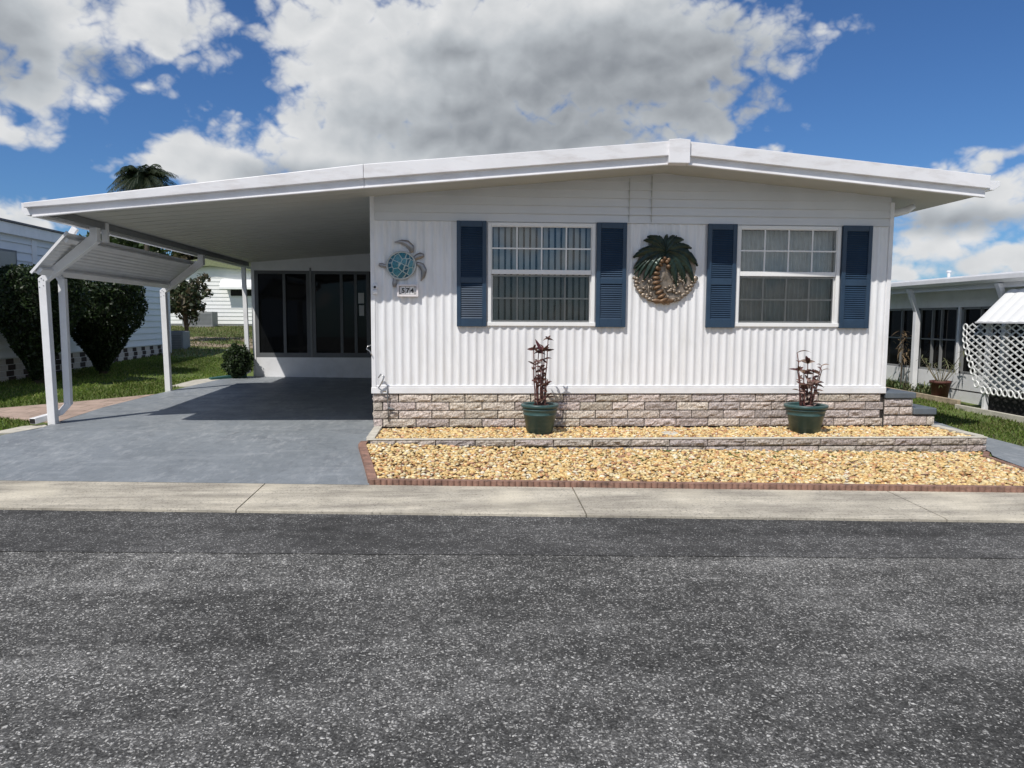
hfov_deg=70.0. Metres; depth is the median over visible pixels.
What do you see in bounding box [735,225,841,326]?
window
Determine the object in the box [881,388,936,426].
stone steps
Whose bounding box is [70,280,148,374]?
hedge tree
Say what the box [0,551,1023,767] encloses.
road
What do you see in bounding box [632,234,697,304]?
palm tree ornament
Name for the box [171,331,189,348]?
air conditioner
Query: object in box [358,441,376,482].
garden edging
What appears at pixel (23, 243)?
neighbour house
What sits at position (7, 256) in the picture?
window
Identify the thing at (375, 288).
wall lamp
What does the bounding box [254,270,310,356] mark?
window
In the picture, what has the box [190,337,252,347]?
bare soil
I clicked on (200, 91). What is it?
sky
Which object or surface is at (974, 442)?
retaining wall
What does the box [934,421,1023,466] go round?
path
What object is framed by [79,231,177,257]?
broad tree
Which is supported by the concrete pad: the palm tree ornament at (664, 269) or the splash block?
the splash block
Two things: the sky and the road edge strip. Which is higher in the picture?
the sky
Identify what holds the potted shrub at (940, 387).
on the ground at (252, 374)
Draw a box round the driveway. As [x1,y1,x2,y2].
[0,376,373,484]
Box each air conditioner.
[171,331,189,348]
[182,311,217,326]
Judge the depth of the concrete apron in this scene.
8.96 m
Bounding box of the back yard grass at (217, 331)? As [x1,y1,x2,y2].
[155,325,252,356]
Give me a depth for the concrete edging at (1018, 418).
11.81 m
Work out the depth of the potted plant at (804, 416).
9.03 m
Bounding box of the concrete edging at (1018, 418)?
[955,404,1023,422]
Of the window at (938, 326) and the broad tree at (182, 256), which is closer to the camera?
the window at (938, 326)
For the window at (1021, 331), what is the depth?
12.42 m
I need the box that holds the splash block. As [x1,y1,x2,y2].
[209,373,246,379]
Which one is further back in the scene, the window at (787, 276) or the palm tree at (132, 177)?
the palm tree at (132, 177)
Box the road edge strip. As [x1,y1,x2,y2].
[0,510,1023,558]
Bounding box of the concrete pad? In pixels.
[172,378,219,386]
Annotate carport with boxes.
[21,164,369,424]
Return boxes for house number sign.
[397,284,418,296]
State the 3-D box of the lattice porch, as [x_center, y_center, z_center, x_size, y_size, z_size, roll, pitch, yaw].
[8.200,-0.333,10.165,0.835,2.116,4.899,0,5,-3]
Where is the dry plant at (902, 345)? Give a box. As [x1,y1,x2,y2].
[895,331,910,384]
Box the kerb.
[0,481,1023,522]
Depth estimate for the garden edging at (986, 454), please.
8.14 m
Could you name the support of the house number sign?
attached to the mobile home
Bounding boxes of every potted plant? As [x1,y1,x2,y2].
[521,336,558,434]
[783,350,828,433]
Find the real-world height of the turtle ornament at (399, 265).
0.589 m
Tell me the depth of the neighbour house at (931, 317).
14.10 m
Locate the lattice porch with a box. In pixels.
[962,289,1023,415]
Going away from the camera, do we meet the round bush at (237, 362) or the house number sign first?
the house number sign
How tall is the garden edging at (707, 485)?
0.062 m
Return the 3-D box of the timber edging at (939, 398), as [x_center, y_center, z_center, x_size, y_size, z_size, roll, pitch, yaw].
[7.863,0.222,14.735,0.060,0.240,3.401,0,5,-4]
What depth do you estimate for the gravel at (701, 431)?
9.02 m
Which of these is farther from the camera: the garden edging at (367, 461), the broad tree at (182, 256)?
the broad tree at (182, 256)
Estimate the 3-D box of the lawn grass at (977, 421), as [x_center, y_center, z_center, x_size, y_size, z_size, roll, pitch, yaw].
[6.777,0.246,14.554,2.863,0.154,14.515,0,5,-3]
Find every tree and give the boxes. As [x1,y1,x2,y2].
[0,263,90,383]
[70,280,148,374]
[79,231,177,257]
[106,164,178,250]
[170,272,213,330]
[173,251,197,259]
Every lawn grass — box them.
[0,355,252,430]
[912,397,1023,445]
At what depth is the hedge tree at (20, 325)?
13.21 m
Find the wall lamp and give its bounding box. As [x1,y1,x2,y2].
[372,283,377,293]
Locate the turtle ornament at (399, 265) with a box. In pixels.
[378,240,426,286]
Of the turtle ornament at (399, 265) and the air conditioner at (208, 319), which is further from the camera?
the air conditioner at (208, 319)
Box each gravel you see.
[366,442,1023,485]
[376,425,970,437]
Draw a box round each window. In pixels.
[0,248,16,270]
[231,290,250,295]
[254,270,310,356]
[311,271,370,357]
[487,221,595,325]
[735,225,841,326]
[887,308,912,367]
[918,307,957,372]
[958,306,1001,376]
[1008,323,1023,379]
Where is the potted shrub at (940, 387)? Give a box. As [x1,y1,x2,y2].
[916,350,964,397]
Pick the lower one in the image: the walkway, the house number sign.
the walkway
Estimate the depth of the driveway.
8.60 m
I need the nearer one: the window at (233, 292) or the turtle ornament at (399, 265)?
the turtle ornament at (399, 265)
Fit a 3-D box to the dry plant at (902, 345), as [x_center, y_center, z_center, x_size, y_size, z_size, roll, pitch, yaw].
[8.096,-0.462,15.207,0.440,1.283,0.617,2,5,17]
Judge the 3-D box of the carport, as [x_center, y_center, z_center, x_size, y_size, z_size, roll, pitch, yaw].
[-4.178,-1.442,14.114,4.329,3.139,11.809,0,5,-3]
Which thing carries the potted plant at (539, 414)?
on the gravel at (701, 431)
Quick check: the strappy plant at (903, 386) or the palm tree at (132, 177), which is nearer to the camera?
the strappy plant at (903, 386)
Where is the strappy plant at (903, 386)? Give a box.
[886,346,930,394]
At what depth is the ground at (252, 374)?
13.00 m
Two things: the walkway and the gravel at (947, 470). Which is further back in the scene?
the walkway
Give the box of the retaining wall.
[366,425,987,451]
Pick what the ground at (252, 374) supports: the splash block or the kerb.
the kerb
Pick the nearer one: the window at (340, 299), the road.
the road
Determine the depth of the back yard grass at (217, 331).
28.47 m
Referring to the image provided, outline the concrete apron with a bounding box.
[0,424,46,434]
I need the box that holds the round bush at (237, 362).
[220,342,254,377]
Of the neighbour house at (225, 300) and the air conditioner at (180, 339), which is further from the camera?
the neighbour house at (225, 300)
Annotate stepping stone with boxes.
[661,431,677,435]
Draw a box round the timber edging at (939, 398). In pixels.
[886,387,960,404]
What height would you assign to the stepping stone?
0.034 m
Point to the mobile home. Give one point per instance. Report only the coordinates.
(523, 251)
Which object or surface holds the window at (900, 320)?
in the neighbour house at (931, 317)
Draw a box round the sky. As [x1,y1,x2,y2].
[0,0,1023,281]
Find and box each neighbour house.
[0,218,171,381]
[170,259,251,325]
[886,271,1023,404]
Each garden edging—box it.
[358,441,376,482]
[369,478,1023,492]
[982,451,1023,470]
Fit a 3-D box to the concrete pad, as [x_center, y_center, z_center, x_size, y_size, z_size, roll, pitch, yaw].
[-6.348,-0.038,14.977,0.490,0.054,1.900,0,5,-3]
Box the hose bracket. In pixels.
[378,374,394,421]
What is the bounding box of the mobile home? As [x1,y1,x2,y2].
[251,138,999,428]
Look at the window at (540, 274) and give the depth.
9.32 m
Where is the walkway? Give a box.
[0,394,153,422]
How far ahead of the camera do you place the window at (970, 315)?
13.48 m
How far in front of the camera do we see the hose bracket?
9.21 m
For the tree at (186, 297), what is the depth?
26.69 m
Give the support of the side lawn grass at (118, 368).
on the ground at (252, 374)
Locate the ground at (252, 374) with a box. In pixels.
[0,326,1023,484]

